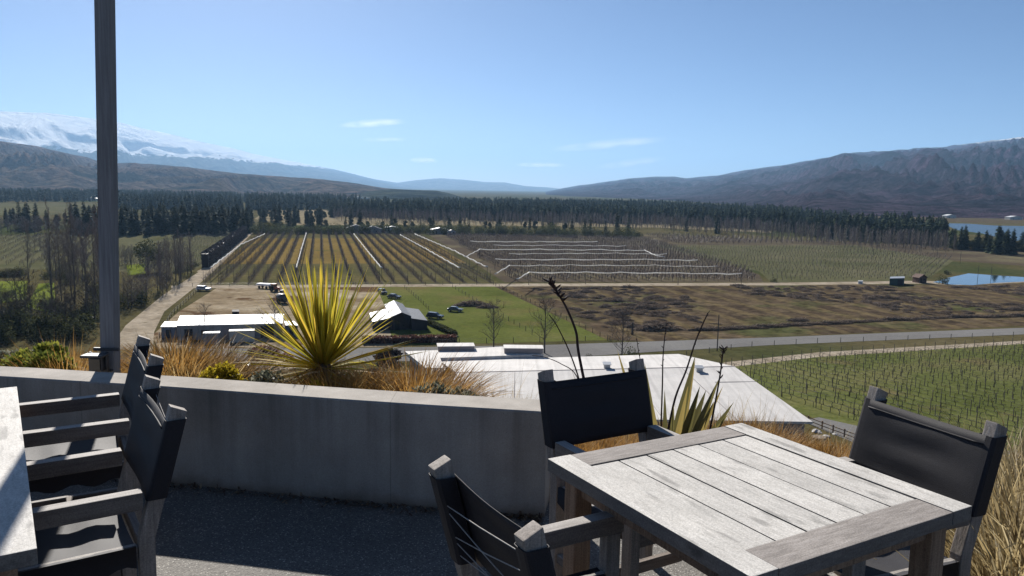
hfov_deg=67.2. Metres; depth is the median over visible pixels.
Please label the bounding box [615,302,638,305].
brush pile
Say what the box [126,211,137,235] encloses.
conifer tree
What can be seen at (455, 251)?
bird net
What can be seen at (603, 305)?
brush pile
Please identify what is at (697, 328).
brush windrow
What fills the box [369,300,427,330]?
barn
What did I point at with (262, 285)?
farm trailer
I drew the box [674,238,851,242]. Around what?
orchard row
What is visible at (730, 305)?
cleared field
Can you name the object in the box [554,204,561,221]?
pine tree
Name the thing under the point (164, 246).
poplar
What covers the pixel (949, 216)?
house
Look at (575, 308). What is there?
brush pile
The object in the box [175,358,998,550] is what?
dry grass
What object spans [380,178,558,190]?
mountains
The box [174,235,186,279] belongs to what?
poplar
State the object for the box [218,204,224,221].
conifer tree
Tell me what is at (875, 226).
pine tree
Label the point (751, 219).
pine tree
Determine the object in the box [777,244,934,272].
vine row
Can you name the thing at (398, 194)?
wooded spur
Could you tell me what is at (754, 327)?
brush windrow
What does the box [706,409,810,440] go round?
tussock clump
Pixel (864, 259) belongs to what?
vine row
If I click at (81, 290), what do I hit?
bare tree
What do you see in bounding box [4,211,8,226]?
conifer tree
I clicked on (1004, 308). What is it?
brush pile
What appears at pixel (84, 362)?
tussock clump
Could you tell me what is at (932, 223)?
pine tree
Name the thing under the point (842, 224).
pine tree
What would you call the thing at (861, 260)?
vine row
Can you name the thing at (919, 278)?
wooden hut
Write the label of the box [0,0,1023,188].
sky
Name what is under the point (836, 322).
brush windrow
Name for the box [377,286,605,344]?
green paddock
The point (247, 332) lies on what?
shipping container
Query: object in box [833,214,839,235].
pine tree
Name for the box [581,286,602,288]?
brush pile
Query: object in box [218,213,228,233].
conifer tree
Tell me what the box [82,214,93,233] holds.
conifer tree
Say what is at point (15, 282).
bare tree
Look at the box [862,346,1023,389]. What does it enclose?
vine row
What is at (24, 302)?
tree
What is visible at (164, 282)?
bare tree
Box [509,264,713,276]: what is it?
bird net
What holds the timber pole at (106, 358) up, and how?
on the hillside
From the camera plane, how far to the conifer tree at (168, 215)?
531.86 m
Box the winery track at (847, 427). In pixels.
[809,417,1016,457]
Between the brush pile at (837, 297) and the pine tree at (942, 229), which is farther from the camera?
the pine tree at (942, 229)
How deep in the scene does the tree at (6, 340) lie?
162.20 m
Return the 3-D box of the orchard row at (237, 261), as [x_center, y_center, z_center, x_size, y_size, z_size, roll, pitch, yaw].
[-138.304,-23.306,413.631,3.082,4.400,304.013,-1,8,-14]
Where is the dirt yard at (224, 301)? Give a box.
[154,287,392,348]
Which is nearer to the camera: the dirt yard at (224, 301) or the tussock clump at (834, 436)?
the tussock clump at (834, 436)
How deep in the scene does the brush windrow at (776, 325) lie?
198.78 m
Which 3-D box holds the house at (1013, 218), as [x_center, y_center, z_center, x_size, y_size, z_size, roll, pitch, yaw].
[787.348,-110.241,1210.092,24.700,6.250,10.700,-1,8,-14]
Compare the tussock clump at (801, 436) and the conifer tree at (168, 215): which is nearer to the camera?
the tussock clump at (801, 436)
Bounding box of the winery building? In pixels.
[405,343,812,438]
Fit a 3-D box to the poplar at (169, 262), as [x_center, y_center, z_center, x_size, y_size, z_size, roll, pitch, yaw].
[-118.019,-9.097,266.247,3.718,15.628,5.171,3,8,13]
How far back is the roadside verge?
196.92 m
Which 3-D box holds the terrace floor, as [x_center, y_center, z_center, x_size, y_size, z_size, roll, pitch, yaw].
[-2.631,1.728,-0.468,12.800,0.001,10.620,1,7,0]
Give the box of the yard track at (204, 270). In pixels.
[197,255,224,273]
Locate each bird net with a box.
[209,233,264,267]
[295,234,305,270]
[354,234,381,278]
[400,234,460,270]
[415,234,487,267]
[473,241,597,247]
[479,249,644,257]
[493,245,625,250]
[499,259,697,268]
[509,253,666,262]
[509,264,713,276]
[528,271,741,284]
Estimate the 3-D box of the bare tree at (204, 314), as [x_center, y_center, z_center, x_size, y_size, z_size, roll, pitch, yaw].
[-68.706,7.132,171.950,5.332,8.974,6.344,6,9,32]
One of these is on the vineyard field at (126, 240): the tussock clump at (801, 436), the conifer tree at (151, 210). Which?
the conifer tree at (151, 210)
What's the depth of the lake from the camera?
851.18 m
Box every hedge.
[200,226,247,266]
[362,333,456,343]
[427,319,457,334]
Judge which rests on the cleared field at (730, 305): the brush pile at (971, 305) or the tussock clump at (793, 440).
the brush pile at (971, 305)
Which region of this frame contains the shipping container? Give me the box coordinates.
[229,329,254,342]
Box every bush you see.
[623,346,637,354]
[935,274,949,283]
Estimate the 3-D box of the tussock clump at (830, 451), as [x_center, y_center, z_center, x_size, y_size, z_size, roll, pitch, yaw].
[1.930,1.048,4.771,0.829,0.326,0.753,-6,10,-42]
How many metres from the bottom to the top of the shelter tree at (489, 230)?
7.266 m
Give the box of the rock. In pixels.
[811,435,826,440]
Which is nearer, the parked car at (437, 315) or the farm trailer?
the parked car at (437, 315)
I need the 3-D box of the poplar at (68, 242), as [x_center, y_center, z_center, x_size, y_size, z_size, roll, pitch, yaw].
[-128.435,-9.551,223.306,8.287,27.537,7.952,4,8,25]
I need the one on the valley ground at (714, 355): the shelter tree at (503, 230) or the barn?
the shelter tree at (503, 230)
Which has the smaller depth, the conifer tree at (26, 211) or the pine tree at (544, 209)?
the conifer tree at (26, 211)
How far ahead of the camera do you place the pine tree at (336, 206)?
877.89 m
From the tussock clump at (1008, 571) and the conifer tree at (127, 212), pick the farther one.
the conifer tree at (127, 212)
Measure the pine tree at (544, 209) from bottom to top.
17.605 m
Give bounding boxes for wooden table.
[0,387,37,575]
[547,423,971,575]
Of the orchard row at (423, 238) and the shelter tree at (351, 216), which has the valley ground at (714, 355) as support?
the shelter tree at (351, 216)
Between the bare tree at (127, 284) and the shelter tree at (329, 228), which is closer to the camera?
the bare tree at (127, 284)
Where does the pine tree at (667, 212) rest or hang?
on the straw field at (334, 220)
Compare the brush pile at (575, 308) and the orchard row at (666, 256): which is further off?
the orchard row at (666, 256)
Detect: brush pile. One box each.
[451,299,490,306]
[476,304,497,308]
[538,292,551,294]
[563,293,589,297]
[565,307,583,310]
[575,314,600,318]
[577,288,595,292]
[580,299,600,301]
[580,310,600,313]
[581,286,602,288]
[598,303,612,307]
[603,312,620,316]
[603,321,619,325]
[604,308,625,311]
[608,297,625,301]
[613,309,634,314]
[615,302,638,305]
[619,285,643,288]
[621,323,642,327]
[632,302,663,309]
[634,321,682,331]
[643,320,661,322]
[644,313,666,316]
[647,310,668,315]
[653,298,682,301]
[657,305,669,308]
[662,311,683,313]
[666,301,687,304]
[672,304,698,307]
[681,315,700,318]
[685,317,697,321]
[730,284,750,286]
[736,286,751,288]
[746,292,765,294]
[749,289,766,291]
[770,293,786,296]
[786,294,812,299]
[786,317,809,321]
[797,288,817,289]
[815,298,842,301]
[829,295,845,298]
[837,284,851,287]
[841,298,853,302]
[860,287,873,289]
[863,295,877,299]
[872,303,903,307]
[874,285,898,288]
[875,295,900,299]
[877,305,894,308]
[881,288,896,290]
[889,292,916,294]
[900,297,916,300]
[900,308,914,310]
[904,305,916,308]
[915,297,931,299]
[929,299,947,302]
[939,310,952,313]
[949,285,967,287]
[958,300,974,304]
[959,304,981,306]
[978,302,1003,306]
[981,309,996,312]
[988,285,1009,287]
[992,307,1009,309]
[1000,302,1023,304]
[1007,306,1023,310]
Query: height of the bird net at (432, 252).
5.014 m
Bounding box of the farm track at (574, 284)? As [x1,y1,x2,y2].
[171,281,1019,287]
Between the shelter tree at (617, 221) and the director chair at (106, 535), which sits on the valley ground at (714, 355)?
the shelter tree at (617, 221)
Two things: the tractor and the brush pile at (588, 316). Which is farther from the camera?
the tractor
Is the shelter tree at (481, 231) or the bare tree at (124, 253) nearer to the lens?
the bare tree at (124, 253)
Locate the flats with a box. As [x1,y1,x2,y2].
[852,216,1023,222]
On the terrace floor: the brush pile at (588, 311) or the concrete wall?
the concrete wall
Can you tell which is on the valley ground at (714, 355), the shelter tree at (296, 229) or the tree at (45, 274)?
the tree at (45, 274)
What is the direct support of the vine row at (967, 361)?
on the vineyard field at (797, 402)
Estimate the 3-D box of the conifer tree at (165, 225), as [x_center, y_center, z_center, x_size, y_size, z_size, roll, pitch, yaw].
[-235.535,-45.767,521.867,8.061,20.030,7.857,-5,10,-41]
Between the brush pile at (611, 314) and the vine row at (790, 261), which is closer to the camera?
the brush pile at (611, 314)
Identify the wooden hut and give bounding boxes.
[911,273,927,282]
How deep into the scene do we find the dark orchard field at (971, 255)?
505.64 m
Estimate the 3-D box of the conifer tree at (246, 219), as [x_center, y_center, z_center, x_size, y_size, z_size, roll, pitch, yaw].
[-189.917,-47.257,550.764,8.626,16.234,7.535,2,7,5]
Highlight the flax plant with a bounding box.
[532,277,733,434]
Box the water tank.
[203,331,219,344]
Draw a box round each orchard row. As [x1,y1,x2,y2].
[202,231,261,282]
[218,230,270,282]
[233,230,277,280]
[247,230,285,282]
[262,229,292,282]
[276,231,299,282]
[291,228,306,279]
[306,229,314,280]
[319,230,323,273]
[327,230,338,278]
[335,232,352,279]
[342,230,365,282]
[349,231,380,282]
[355,230,394,280]
[363,231,408,281]
[370,231,423,280]
[376,230,435,281]
[382,228,449,281]
[390,230,464,281]
[399,230,476,281]
[404,231,490,281]
[410,227,438,247]
[446,234,556,278]
[449,232,568,280]
[454,232,579,279]
[459,241,542,279]
[461,232,591,280]
[467,231,604,278]
[474,232,616,280]
[477,252,530,279]
[481,233,627,279]
[487,232,638,280]
[494,234,649,278]
[501,233,663,279]
[504,269,519,277]
[508,233,674,280]
[513,233,684,278]
[519,233,696,279]
[527,233,708,279]
[535,233,718,278]
[541,234,730,280]
[547,234,740,279]
[554,234,754,279]
[560,234,755,278]
[567,234,752,274]
[573,234,749,271]
[579,235,746,269]
[586,235,731,264]
[594,235,717,261]
[599,234,705,256]
[606,234,692,252]
[613,235,685,248]
[619,234,675,245]
[663,235,781,239]
[665,236,796,239]
[667,236,806,240]
[668,237,817,241]
[672,237,840,241]
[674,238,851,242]
[676,239,856,242]
[678,239,878,243]
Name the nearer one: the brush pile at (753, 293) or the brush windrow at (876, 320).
the brush windrow at (876, 320)
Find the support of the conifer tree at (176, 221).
on the vineyard field at (126, 240)
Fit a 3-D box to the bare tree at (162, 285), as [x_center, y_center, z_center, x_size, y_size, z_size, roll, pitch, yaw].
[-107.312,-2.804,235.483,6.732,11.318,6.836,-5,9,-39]
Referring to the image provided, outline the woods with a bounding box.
[0,187,361,210]
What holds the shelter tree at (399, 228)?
on the orchard field at (271, 277)
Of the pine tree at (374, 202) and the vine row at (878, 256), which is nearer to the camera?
the vine row at (878, 256)
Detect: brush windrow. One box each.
[683,325,728,330]
[710,325,748,329]
[732,324,769,328]
[753,322,787,327]
[770,322,811,325]
[788,321,831,324]
[820,320,854,324]
[839,319,870,322]
[860,318,890,321]
[878,316,917,320]
[910,316,936,319]
[925,315,955,318]
[944,313,970,317]
[965,314,999,317]
[985,314,1017,317]
[1005,312,1023,316]
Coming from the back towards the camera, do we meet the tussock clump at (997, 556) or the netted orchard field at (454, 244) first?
the netted orchard field at (454, 244)
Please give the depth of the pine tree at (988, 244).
475.19 m
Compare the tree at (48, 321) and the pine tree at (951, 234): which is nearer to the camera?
the tree at (48, 321)
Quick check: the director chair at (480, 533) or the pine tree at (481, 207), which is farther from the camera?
the pine tree at (481, 207)
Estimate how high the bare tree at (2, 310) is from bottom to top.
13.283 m
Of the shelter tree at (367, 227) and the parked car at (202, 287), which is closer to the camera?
the parked car at (202, 287)
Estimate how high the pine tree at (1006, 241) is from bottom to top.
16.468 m
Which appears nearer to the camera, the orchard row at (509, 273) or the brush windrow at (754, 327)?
the brush windrow at (754, 327)
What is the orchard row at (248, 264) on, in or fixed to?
on the orchard field at (271, 277)
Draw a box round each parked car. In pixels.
[196,285,210,290]
[378,288,386,293]
[387,293,400,298]
[426,311,443,318]
[447,306,462,311]
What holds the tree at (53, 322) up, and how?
on the valley ground at (714, 355)
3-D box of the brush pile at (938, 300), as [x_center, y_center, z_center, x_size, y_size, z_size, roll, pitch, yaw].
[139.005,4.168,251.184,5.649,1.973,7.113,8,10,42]
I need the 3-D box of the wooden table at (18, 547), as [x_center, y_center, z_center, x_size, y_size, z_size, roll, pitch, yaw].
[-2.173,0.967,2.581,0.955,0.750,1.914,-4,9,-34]
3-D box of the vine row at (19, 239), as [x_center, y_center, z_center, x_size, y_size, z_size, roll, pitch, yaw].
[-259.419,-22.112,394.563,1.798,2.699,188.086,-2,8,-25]
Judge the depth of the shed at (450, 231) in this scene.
566.44 m
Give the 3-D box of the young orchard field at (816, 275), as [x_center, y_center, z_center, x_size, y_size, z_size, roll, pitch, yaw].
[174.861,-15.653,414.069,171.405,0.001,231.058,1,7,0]
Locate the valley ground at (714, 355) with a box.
[0,189,1023,447]
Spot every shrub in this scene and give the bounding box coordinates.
[0,340,77,369]
[0,348,18,361]
[196,360,248,380]
[243,366,288,383]
[247,345,281,363]
[268,352,293,367]
[304,378,326,386]
[372,348,402,363]
[407,380,456,394]
[451,386,478,395]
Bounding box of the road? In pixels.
[198,328,1023,361]
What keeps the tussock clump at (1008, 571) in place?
on the hillside
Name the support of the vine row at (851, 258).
on the young orchard field at (816, 275)
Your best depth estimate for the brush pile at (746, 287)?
279.31 m
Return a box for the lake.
[948,223,1023,240]
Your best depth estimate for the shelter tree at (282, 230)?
539.29 m
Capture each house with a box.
[369,226,380,232]
[942,214,955,217]
[1005,216,1022,219]
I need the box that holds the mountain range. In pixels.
[545,137,1023,218]
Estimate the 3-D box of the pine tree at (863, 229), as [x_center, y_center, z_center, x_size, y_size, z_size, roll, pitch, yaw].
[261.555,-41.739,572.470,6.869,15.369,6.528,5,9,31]
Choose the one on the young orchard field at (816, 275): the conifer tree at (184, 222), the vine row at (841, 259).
the vine row at (841, 259)
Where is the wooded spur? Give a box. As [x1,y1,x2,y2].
[357,189,463,199]
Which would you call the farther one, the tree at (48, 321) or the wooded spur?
the wooded spur
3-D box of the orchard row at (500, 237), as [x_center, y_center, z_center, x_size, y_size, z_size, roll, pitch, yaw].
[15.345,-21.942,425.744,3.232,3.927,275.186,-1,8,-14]
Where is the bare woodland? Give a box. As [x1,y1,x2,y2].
[333,206,948,249]
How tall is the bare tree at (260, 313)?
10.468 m
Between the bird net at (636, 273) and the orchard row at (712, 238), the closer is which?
the bird net at (636, 273)
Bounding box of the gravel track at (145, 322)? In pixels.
[120,233,251,349]
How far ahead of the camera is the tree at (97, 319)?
184.44 m
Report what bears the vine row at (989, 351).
on the vineyard field at (797, 402)
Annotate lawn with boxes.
[0,281,27,301]
[26,282,54,310]
[127,264,144,274]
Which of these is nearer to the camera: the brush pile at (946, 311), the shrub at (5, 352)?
the shrub at (5, 352)
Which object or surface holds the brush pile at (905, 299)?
on the cleared field at (730, 305)
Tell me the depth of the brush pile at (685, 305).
231.16 m
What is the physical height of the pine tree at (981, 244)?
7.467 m
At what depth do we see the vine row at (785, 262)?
381.54 m
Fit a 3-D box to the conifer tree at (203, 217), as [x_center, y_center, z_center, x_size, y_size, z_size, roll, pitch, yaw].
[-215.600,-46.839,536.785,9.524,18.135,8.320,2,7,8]
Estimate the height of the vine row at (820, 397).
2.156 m
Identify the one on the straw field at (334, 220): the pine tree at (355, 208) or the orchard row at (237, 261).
the pine tree at (355, 208)
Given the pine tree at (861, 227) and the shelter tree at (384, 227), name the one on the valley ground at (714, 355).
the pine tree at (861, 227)
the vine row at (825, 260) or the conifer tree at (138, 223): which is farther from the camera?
the conifer tree at (138, 223)
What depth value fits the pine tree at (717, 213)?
762.41 m
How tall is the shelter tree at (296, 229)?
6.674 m
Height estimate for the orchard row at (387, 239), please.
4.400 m
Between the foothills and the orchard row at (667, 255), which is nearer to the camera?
the orchard row at (667, 255)
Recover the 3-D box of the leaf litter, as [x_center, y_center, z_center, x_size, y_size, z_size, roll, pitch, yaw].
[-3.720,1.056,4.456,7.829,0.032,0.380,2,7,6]
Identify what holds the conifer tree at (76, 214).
on the valley ground at (714, 355)
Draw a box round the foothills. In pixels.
[0,141,389,196]
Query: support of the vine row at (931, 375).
on the vineyard field at (797, 402)
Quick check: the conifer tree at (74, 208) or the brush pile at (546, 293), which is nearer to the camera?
the brush pile at (546, 293)
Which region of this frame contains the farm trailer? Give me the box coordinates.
[255,283,271,288]
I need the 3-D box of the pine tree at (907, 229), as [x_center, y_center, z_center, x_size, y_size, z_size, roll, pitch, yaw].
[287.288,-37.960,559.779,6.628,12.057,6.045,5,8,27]
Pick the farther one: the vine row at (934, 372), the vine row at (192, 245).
the vine row at (192, 245)
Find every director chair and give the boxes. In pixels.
[18,374,186,575]
[19,335,163,523]
[428,455,623,575]
[537,358,681,575]
[822,386,1007,575]
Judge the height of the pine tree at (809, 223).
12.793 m
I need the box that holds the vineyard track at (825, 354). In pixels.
[723,341,1023,365]
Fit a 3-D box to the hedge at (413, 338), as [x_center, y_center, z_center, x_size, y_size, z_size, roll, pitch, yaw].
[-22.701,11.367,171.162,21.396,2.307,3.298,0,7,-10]
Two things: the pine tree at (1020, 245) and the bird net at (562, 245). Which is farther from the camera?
the pine tree at (1020, 245)
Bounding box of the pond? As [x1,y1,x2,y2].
[935,273,1023,284]
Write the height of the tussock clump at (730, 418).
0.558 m
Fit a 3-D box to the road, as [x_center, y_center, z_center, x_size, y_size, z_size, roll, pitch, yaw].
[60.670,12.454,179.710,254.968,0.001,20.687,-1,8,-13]
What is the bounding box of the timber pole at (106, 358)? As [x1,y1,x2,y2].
[80,0,120,372]
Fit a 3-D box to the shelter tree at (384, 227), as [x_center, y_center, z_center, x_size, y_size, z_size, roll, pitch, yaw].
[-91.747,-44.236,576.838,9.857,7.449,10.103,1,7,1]
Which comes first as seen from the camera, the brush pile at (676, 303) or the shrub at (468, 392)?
the shrub at (468, 392)
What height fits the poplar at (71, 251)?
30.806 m
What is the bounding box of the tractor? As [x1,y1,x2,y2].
[269,283,283,291]
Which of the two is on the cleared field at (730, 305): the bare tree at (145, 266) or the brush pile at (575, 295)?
the brush pile at (575, 295)
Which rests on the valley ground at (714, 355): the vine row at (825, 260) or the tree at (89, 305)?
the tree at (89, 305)
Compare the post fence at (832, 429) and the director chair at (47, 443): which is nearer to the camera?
the director chair at (47, 443)
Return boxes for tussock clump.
[1,333,147,372]
[1,336,94,365]
[59,326,299,384]
[86,328,252,376]
[164,349,278,378]
[262,351,409,391]
[313,341,531,398]
[317,358,413,390]
[439,368,538,398]
[480,351,538,397]
[574,439,616,451]
[576,435,634,451]
[584,433,638,450]
[601,419,667,444]
[659,412,751,431]
[703,391,766,425]
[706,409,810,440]
[720,409,828,450]
[730,381,790,432]
[768,427,842,453]
[799,430,850,457]
[799,434,851,457]
[804,419,856,447]
[833,479,1023,575]
[844,392,1023,575]
[930,410,1023,489]
[938,417,1023,559]
[943,392,1023,536]
[944,462,1023,575]
[946,419,1023,499]
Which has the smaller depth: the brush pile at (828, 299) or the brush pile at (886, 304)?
the brush pile at (886, 304)
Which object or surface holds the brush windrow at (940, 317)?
on the cleared field at (730, 305)
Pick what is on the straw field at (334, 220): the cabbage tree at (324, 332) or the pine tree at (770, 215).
the pine tree at (770, 215)
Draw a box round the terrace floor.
[30,479,833,575]
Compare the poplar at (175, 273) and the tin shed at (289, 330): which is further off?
the poplar at (175, 273)
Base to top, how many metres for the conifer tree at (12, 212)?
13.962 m
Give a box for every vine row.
[0,233,29,247]
[0,233,47,258]
[0,235,36,253]
[5,233,55,264]
[18,234,63,264]
[33,233,73,262]
[119,233,213,265]
[125,231,226,265]
[136,232,230,268]
[164,235,227,258]
[667,246,794,276]
[674,244,812,278]
[682,246,808,277]
[685,247,826,279]
[690,245,835,278]
[693,245,843,277]
[701,245,852,276]
[704,245,862,275]
[711,245,863,277]
[722,245,886,278]
[726,361,1017,446]
[728,245,893,276]
[730,247,877,278]
[731,359,1017,445]
[738,245,910,275]
[738,246,902,276]
[741,358,1020,440]
[745,245,912,275]
[746,371,862,413]
[750,377,860,419]
[751,245,929,275]
[752,355,1022,438]
[758,245,931,275]
[761,244,931,273]
[762,354,1023,432]
[772,354,1023,427]
[773,246,920,270]
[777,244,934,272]
[779,246,934,273]
[782,352,1022,421]
[783,246,936,270]
[792,351,1023,418]
[801,245,939,267]
[801,351,1018,409]
[805,244,940,266]
[810,349,1022,407]
[817,246,941,265]
[819,348,1022,403]
[829,347,1022,400]
[840,346,1023,395]
[847,245,946,260]
[851,346,1023,393]
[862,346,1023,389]
[873,345,1022,384]
[883,347,1022,379]
[894,344,1023,378]
[904,346,1022,375]
[914,347,1022,369]
[924,342,1023,369]
[934,342,1023,365]
[944,341,1021,362]
[954,341,1020,361]
[964,341,1022,359]
[974,340,1023,355]
[984,339,1021,353]
[993,339,1023,352]
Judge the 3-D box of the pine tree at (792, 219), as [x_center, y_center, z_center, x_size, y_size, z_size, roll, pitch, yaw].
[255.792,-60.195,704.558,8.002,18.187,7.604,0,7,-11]
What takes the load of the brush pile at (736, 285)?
on the cleared field at (730, 305)
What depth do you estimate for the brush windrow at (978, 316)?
220.62 m
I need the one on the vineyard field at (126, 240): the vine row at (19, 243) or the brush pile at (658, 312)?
the vine row at (19, 243)
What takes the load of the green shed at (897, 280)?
on the cleared field at (730, 305)
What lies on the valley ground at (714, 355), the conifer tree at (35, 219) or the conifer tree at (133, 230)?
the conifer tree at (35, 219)
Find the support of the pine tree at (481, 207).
on the straw field at (334, 220)
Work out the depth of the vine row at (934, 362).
156.60 m
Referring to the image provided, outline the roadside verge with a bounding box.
[646,321,1023,341]
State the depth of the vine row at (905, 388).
133.87 m
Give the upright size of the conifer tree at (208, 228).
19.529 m
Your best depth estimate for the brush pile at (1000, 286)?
295.95 m
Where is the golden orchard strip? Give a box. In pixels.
[224,238,465,263]
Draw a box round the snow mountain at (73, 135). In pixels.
[0,111,409,188]
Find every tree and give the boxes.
[0,268,10,276]
[0,283,19,324]
[0,289,30,324]
[0,303,34,329]
[0,306,27,333]
[0,315,14,341]
[0,323,15,344]
[1,267,39,312]
[1,307,38,336]
[3,216,9,231]
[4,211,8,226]
[4,271,50,314]
[5,267,20,275]
[9,208,17,223]
[11,266,22,276]
[11,284,43,313]
[12,293,33,309]
[14,202,20,229]
[21,202,32,230]
[22,326,55,342]
[23,204,34,230]
[24,291,62,335]
[25,310,67,336]
[30,202,41,230]
[30,215,38,232]
[31,210,39,231]
[31,234,38,249]
[31,312,70,334]
[32,215,41,229]
[34,298,44,308]
[36,232,44,246]
[37,285,69,316]
[39,245,46,259]
[39,268,54,278]
[46,281,85,320]
[52,290,89,322]
[56,317,81,339]
[61,313,99,339]
[66,271,96,321]
[72,202,80,225]
[72,207,82,232]
[74,306,99,325]
[76,279,99,322]
[77,298,98,313]
[80,202,86,231]
[82,209,92,233]
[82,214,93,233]
[87,303,99,317]
[118,205,128,233]
[118,206,127,235]
[119,270,140,308]
[119,278,130,302]
[120,245,130,262]
[120,294,131,308]
[122,273,139,307]
[123,204,129,229]
[124,245,138,266]
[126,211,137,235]
[128,274,144,293]
[130,290,154,305]
[132,277,148,303]
[133,209,141,232]
[133,238,163,268]
[134,265,159,297]
[135,209,142,233]
[138,250,149,271]
[139,268,153,296]
[140,210,145,231]
[143,202,154,232]
[143,207,153,235]
[144,256,151,271]
[151,254,156,272]
[151,260,163,292]
[152,208,161,232]
[152,240,171,259]
[153,210,160,233]
[154,263,169,292]
[156,265,177,292]
[160,207,169,233]
[165,211,172,232]
[171,206,176,227]
[171,209,182,235]
[179,201,187,219]
[180,205,190,233]
[181,246,196,274]
[186,252,195,271]
[187,201,192,215]
[187,210,195,232]
[187,211,196,234]
[192,205,199,232]
[193,303,213,322]
[196,208,205,232]
[197,213,204,232]
[203,206,211,233]
[208,206,220,229]
[209,211,220,234]
[215,256,426,384]
[216,208,222,230]
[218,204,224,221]
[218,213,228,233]
[227,206,238,231]
[234,203,242,227]
[237,211,247,228]
[242,207,250,226]
[244,211,249,232]
[249,208,255,225]
[249,226,260,233]
[257,223,267,233]
[257,294,287,317]
[261,208,267,221]
[262,221,272,232]
[271,204,278,225]
[274,221,287,229]
[276,204,283,223]
[280,226,290,233]
[285,206,290,225]
[290,226,304,233]
[291,218,295,226]
[292,204,296,221]
[296,208,300,222]
[299,224,309,233]
[303,209,308,225]
[308,215,314,226]
[316,225,325,233]
[317,206,323,224]
[323,223,334,233]
[329,207,333,217]
[329,223,340,233]
[335,202,339,215]
[343,203,348,215]
[345,223,356,233]
[348,207,354,224]
[353,202,357,216]
[356,208,362,223]
[356,223,370,233]
[358,222,374,232]
[364,200,369,215]
[368,200,374,216]
[372,200,377,216]
[375,220,382,231]
[383,224,393,232]
[390,227,400,233]
[391,224,405,233]
[400,201,407,218]
[412,226,422,233]
[423,225,435,234]
[438,204,443,219]
[440,226,452,234]
[443,204,448,219]
[454,224,463,232]
[468,204,471,219]
[478,228,487,234]
[479,296,506,346]
[480,204,483,220]
[487,203,494,220]
[487,226,497,234]
[492,207,497,220]
[498,203,502,218]
[499,225,510,234]
[504,224,518,234]
[506,205,509,220]
[508,225,519,235]
[528,217,531,229]
[528,293,562,352]
[534,205,539,220]
[538,224,552,235]
[542,207,546,221]
[545,223,556,234]
[548,224,559,234]
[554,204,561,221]
[554,227,566,236]
[569,230,580,235]
[575,207,579,220]
[578,224,592,234]
[582,226,596,235]
[587,230,596,235]
[594,206,600,222]
[603,308,637,354]
[614,213,619,231]
[619,208,624,223]
[619,227,635,238]
[627,206,632,221]
[631,209,637,223]
[664,206,670,223]
[680,207,687,224]
[684,218,688,230]
[693,207,699,225]
[700,208,707,226]
[714,209,720,225]
[714,215,720,233]
[726,208,732,227]
[739,209,744,227]
[747,216,753,228]
[753,213,760,228]
[763,212,769,230]
[768,210,772,227]
[777,210,788,231]
[788,212,793,231]
[791,215,798,232]
[806,220,811,230]
[818,215,825,235]
[826,220,833,239]
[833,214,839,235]
[838,222,844,238]
[844,215,851,234]
[857,226,863,241]
[861,221,865,240]
[862,214,869,239]
[868,220,880,241]
[880,228,885,242]
[889,220,894,240]
[891,221,898,241]
[902,219,909,242]
[903,228,911,242]
[913,227,923,239]
[925,227,934,242]
[927,218,935,243]
[932,224,941,232]
[938,225,944,244]
[942,218,949,244]
[947,229,953,247]
[950,229,957,248]
[955,226,963,249]
[961,230,969,249]
[969,241,977,249]
[972,232,981,250]
[978,241,986,249]
[981,231,988,250]
[984,234,992,252]
[988,227,1005,254]
[1002,229,1012,253]
[1008,232,1017,253]
[1016,232,1023,250]
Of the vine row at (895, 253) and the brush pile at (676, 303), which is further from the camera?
the vine row at (895, 253)
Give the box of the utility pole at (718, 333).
[717,316,718,350]
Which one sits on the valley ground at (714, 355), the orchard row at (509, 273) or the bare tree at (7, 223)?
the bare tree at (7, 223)
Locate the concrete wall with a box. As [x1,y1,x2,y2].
[0,366,549,516]
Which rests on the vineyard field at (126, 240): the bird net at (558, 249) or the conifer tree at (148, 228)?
the conifer tree at (148, 228)
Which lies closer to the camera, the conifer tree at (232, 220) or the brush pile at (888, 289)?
the brush pile at (888, 289)
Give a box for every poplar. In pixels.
[19,220,33,282]
[39,196,60,303]
[43,239,51,274]
[44,221,61,277]
[44,221,70,299]
[50,229,60,266]
[53,200,83,303]
[57,209,77,294]
[59,231,68,280]
[63,214,87,295]
[72,221,95,304]
[74,236,89,285]
[79,218,98,304]
[83,203,98,283]
[151,243,162,284]
[156,239,164,284]
[162,235,171,274]
[164,236,171,267]
[164,239,173,282]
[171,233,179,279]
[172,227,185,283]
[173,237,187,279]
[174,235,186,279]
[179,234,185,270]
[185,231,195,273]
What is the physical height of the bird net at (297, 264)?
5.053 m
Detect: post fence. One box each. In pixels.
[159,288,196,336]
[173,281,493,285]
[431,336,607,343]
[452,284,529,330]
[498,285,607,340]
[686,332,1020,355]
[808,415,854,437]
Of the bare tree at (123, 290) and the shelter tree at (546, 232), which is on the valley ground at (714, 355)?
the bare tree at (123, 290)
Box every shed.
[161,321,177,338]
[176,314,283,339]
[284,321,297,335]
[430,227,447,233]
[447,229,455,234]
[889,276,904,284]
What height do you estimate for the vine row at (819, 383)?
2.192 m
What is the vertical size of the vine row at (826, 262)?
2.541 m
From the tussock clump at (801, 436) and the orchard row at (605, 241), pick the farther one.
the orchard row at (605, 241)
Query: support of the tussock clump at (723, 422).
on the hillside
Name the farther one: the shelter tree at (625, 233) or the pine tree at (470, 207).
the pine tree at (470, 207)
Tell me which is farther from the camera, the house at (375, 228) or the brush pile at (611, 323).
the house at (375, 228)
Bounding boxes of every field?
[0,204,97,214]
[0,232,231,271]
[198,232,498,284]
[255,210,770,232]
[428,233,762,281]
[494,282,1023,341]
[640,234,1023,265]
[658,245,953,281]
[735,344,1023,450]
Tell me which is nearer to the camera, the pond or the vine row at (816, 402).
the vine row at (816, 402)
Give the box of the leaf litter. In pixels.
[103,478,543,524]

